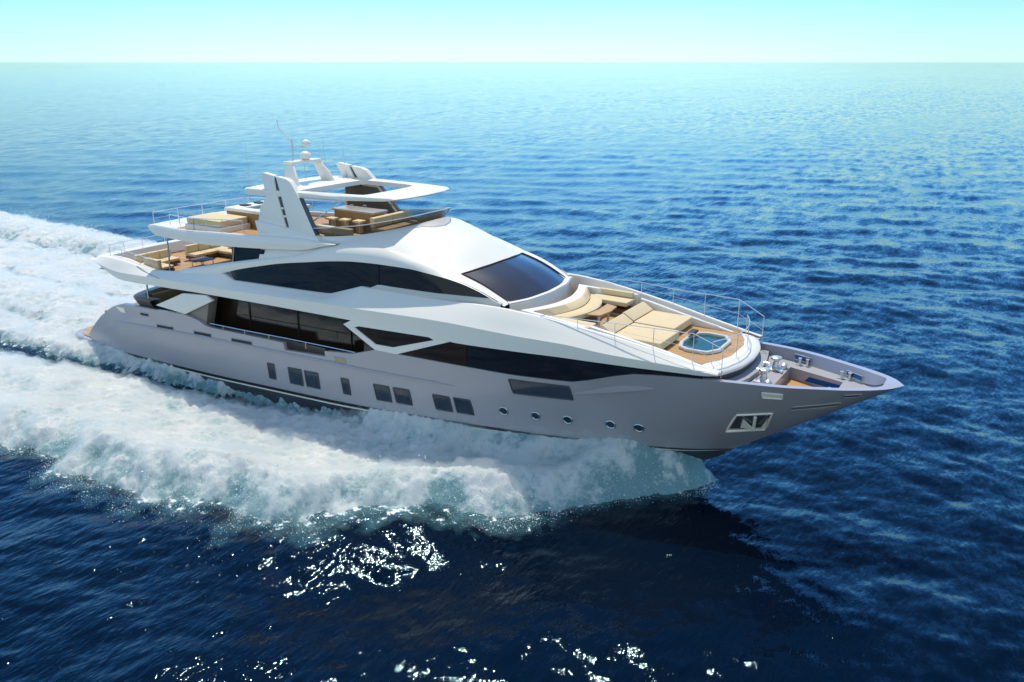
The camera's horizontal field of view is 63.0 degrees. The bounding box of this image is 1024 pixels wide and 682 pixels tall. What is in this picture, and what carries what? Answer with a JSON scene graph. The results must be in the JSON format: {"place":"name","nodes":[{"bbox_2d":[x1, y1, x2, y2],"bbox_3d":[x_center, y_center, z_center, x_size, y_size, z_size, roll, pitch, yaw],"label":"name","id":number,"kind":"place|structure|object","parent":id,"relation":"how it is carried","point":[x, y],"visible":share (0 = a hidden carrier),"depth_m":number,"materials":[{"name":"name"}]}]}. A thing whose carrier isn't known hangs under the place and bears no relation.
{"place":"outdoors","nodes":[
{"label":"outdoors","id":0,"kind":"place"},
{"bbox_2d":[417,213,442,223],"bbox_3d":[-3.894,-5.085,37.212,0.950,1.050,1.500,11,22,31],"label":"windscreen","id":1,"kind":"object","parent":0,"point":[429,217],"visible":0.27,"depth_m":36.68,"materials":[{"name":"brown glass"}]},
{"bbox_2d":[0,62,1023,681],"bbox_3d":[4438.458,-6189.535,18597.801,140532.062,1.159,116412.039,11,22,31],"label":"sea","id":2,"kind":"structure","parent":0,"point":[866,214],"depth_m":40.28,"materials":[{"name":"liquid"}]},
{"bbox_2d":[0,211,714,557],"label":"spray","id":3,"kind":"object","parent":2,"relation":"on","point":[12,354],"visible":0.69,"depth_m":31.23,"materials":[{"name":"white liquid"}]},
{"bbox_2d":[0,212,715,521],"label":"wake foam","id":4,"kind":"object","parent":2,"relation":"on","point":[35,300],"visible":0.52,"depth_m":33.48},
{"bbox_2d":[75,120,903,459],"bbox_3d":[-5.177,-2.812,37.648,42.400,13.503,8.236,11,22,31],"label":"motor yacht","id":5,"kind":"object","parent":2,"relation":"on","point":[453,320],"visible":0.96,"depth_m":33.56,"materials":[{"name":"white paint"},{"name":"grey paint"},{"name":"teak"}]},
{"bbox_2d":[134,249,180,270],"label":"deck sofa","id":6,"kind":"object","parent":5,"relation":"on","point":[160,259],"visible":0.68,"depth_m":43.32,"materials":[{"name":"beige fabric"}]},
{"bbox_2d":[151,289,201,312],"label":"settee","id":7,"kind":"object","parent":5,"relation":"on","point":[165,295],"visible":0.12,"depth_m":44.52,"materials":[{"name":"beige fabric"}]},
{"bbox_2d":[189,256,214,265],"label":"coffee table","id":8,"kind":"object","parent":5,"relation":"on","point":[201,259],"visible":0.91,"depth_m":43.74,"materials":[{"name":"blue metal"}]},
{"bbox_2d":[184,243,232,258],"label":"deck sofa","id":9,"kind":"object","parent":5,"relation":"on","point":[195,250],"visible":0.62,"depth_m":45.65,"materials":[{"name":"beige fabric"}]},
{"bbox_2d":[187,212,247,227],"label":"sun pad","id":10,"kind":"object","parent":5,"relation":"on","point":[216,215],"visible":0.92,"depth_m":40.01,"materials":[{"name":"beige fabric"}]},
{"bbox_2d":[231,247,258,261],"bbox_3d":[-11.205,-4.199,41.257,0.100,2.050,6.200,11,22,31],"label":"aft saloon door","id":11,"kind":"structure","parent":5,"relation":"in","point":[231,247],"depth_m":38.65,"materials":[{"name":"glass"}]},
{"bbox_2d":[267,362,276,379],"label":"hull window","id":12,"kind":"structure","parent":5,"relation":"in","point":[271,367],"depth_m":37.89,"materials":[{"name":"black glass"}]},
{"bbox_2d":[287,367,303,385],"bbox_3d":[-9.590,1.574,37.083,0.883,0.828,0.103,11,22,31],"label":"hull window","id":13,"kind":"structure","parent":5,"relation":"in","point":[295,375],"depth_m":37.07,"materials":[{"name":"black glass"}]},
{"bbox_2d":[226,261,378,292],"bbox_3d":[-9.370,-2.945,36.191,9.207,1.923,0.176,11,21,29],"label":"side window","id":14,"kind":"structure","parent":5,"relation":"in","point":[323,276],"depth_m":35.54,"materials":[{"name":"black glass"}]},
{"bbox_2d":[304,370,320,388],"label":"hull window","id":15,"kind":"structure","parent":5,"relation":"in","point":[311,378],"depth_m":36.53,"materials":[{"name":"black glass"}]},
{"bbox_2d":[325,216,338,226],"bbox_3d":[-8.172,-5.201,38.097,0.480,0.870,0.400,11,22,31],"label":"bar stool","id":16,"kind":"object","parent":5,"relation":"on","point":[332,221],"visible":0.5,"depth_m":37.94,"materials":[{"name":"beige fabric"}]},
{"bbox_2d":[316,224,360,235],"bbox_3d":[-7.443,-4.548,36.095,2.000,0.860,0.800,11,22,31],"label":"long settee","id":17,"kind":"object","parent":5,"relation":"on","point":[342,231],"visible":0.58,"depth_m":35.70,"materials":[{"name":"beige fabric"}]},
{"bbox_2d":[338,218,351,227],"bbox_3d":[-7.498,-5.074,37.685,0.480,0.870,0.400,11,22,31],"label":"bar stool","id":18,"kind":"object","parent":5,"relation":"on","point":[344,222],"visible":0.51,"depth_m":37.54,"materials":[{"name":"beige fabric"}]},
{"bbox_2d":[340,378,350,394],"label":"hull window","id":19,"kind":"structure","parent":5,"relation":"in","point":[345,383],"depth_m":35.51,"materials":[{"name":"black glass"}]},
{"bbox_2d":[352,219,365,233],"bbox_3d":[-6.782,-4.948,37.243,0.480,0.870,0.400,11,22,31],"label":"bar stool","id":20,"kind":"object","parent":5,"relation":"on","point":[359,229],"visible":0.71,"depth_m":37.14,"materials":[{"name":"beige fabric"}]},
{"bbox_2d":[373,384,391,402],"bbox_3d":[-5.342,2.153,34.543,0.919,0.760,0.120,10,21,28],"label":"hull window","id":21,"kind":"structure","parent":5,"relation":"in","point":[382,392],"depth_m":34.53,"materials":[{"name":"black glass"}]},
{"bbox_2d":[370,210,416,232],"bbox_3d":[-5.213,-5.197,37.690,0.900,1.000,2.500,11,22,31],"label":"lounge sofa","id":22,"kind":"object","parent":5,"relation":"on","point":[389,225],"visible":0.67,"depth_m":37.41,"materials":[{"name":"beige fabric"}]},
{"bbox_2d":[393,387,412,405],"bbox_3d":[-4.454,2.254,34.053,0.931,0.740,0.126,10,21,27],"label":"hull window","id":23,"kind":"structure","parent":5,"relation":"in","point":[402,396],"depth_m":34.04,"materials":[{"name":"black glass"}]},
{"bbox_2d":[371,284,501,306],"bbox_3d":[-3.199,-1.392,33.087,6.344,1.295,0.219,9,21,26],"label":"window base","id":24,"kind":"structure","parent":5,"relation":"in","point":[477,300],"depth_m":32.56,"materials":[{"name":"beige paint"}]},
{"bbox_2d":[379,264,497,301],"bbox_3d":[-2.947,-2.273,32.641,5.450,0.951,0.092,9,21,26],"label":"side window","id":25,"kind":"structure","parent":5,"relation":"in","point":[392,276],"depth_m":32.94,"materials":[{"name":"black glass"}]},
{"bbox_2d":[432,394,452,411],"bbox_3d":[-2.757,2.466,33.182,0.918,0.710,0.150,9,20,25],"label":"hull window","id":26,"kind":"structure","parent":5,"relation":"in","point":[442,403],"depth_m":33.18,"materials":[{"name":"black glass"}]},
{"bbox_2d":[453,397,473,414],"bbox_3d":[-1.895,2.561,32.755,0.903,0.700,0.166,9,20,24],"label":"hull window","id":27,"kind":"structure","parent":5,"relation":"in","point":[463,406],"depth_m":32.76,"materials":[{"name":"black glass"}]},
{"bbox_2d":[508,379,572,399],"bbox_3d":[1.027,1.792,30.721,2.545,0.738,0.261,8,20,22],"label":"hull window","id":28,"kind":"structure","parent":5,"relation":"in","point":[545,390],"depth_m":30.70,"materials":[{"name":"black glass"}]},
{"bbox_2d":[587,304,616,327],"bbox_3d":[3.572,-0.917,32.526,0.598,0.610,1.742,11,22,31],"label":"lounge table","id":29,"kind":"object","parent":5,"relation":"on","point":[607,309],"visible":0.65,"depth_m":32.23,"materials":[{"name":"brown wood"}]},
{"bbox_2d":[600,314,678,348],"bbox_3d":[4.684,-0.306,30.621,2.367,0.657,1.800,11,22,31],"label":"foredeck sun pad","id":30,"kind":"object","parent":5,"relation":"on","point":[670,337],"visible":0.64,"depth_m":30.50,"materials":[{"name":"beige fabric"}]},
{"bbox_2d":[622,302,691,331],"bbox_3d":[5.600,-0.850,32.249,2.157,0.657,1.840,11,22,31],"label":"foredeck sun pad","id":31,"kind":"object","parent":5,"relation":"on","point":[640,313],"visible":0.73,"depth_m":32.15,"materials":[{"name":"beige fabric"}]},
{"bbox_2d":[688,329,697,334],"bbox_3d":[6.725,-0.338,31.059,0.250,0.100,0.500,11,22,31],"label":"head rest","id":32,"kind":"object","parent":5,"relation":"on","point":[695,331],"visible":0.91,"depth_m":30.95,"materials":[{"name":"white rubber"}]},
{"bbox_2d":[0,0,1023,61],"label":"sky","id":33,"kind":"structure","parent":0,"point":[30,30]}
]}

